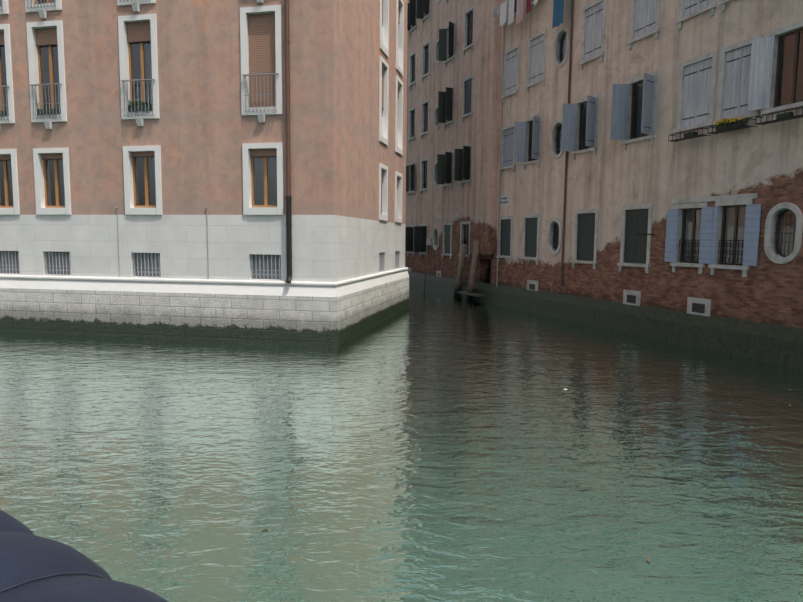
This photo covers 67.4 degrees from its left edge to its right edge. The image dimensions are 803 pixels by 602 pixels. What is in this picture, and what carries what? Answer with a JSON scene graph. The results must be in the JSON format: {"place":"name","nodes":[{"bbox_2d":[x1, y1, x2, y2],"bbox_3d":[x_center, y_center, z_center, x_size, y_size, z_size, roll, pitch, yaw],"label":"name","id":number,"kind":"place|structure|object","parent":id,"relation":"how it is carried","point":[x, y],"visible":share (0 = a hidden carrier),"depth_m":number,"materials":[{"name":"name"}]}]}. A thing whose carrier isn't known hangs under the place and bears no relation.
{"place":"outdoors","nodes":[
{"label":"outdoors","id":0,"kind":"place"},
{"bbox_2d":[0,287,802,601],"bbox_3d":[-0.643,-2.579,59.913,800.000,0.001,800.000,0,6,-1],"label":"canal water","id":1,"kind":"structure","parent":0,"point":[430,447],"depth_m":9.49,"materials":[{"name":"green liquid"}]},
{"bbox_2d":[0,510,167,601],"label":"covered boat","id":2,"kind":"object","parent":1,"relation":"on","point":[34,568],"visible":1,"depth_m":4.20,"materials":[{"name":"blue fabric"}]},
{"bbox_2d":[0,0,408,345],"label":"building","id":3,"kind":"structure","parent":1,"relation":"in","point":[221,170],"depth_m":20.59,"materials":[{"name":"pink paint"}]},
{"bbox_2d":[126,332,790,561],"bbox_3d":[0.304,1.846,16.308,18.018,0.001,19.637,0,6,-1],"label":"floating debris","id":4,"kind":"object","parent":1,"relation":"on","point":[647,559],"visible":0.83,"depth_m":12.32,"materials":[{"name":"white plant"}]},
{"bbox_2d":[405,0,802,368],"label":"buildings","id":5,"kind":"structure","parent":1,"relation":"in","point":[539,148],"depth_m":23.74,"materials":[{"name":"paint"}]},
{"bbox_2d":[421,0,674,300],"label":"mooring poles and lines","id":6,"kind":"object","parent":5,"relation":"on","point":[558,10],"visible":0.94,"depth_m":30.91,"materials":[{"name":"brown wood"}]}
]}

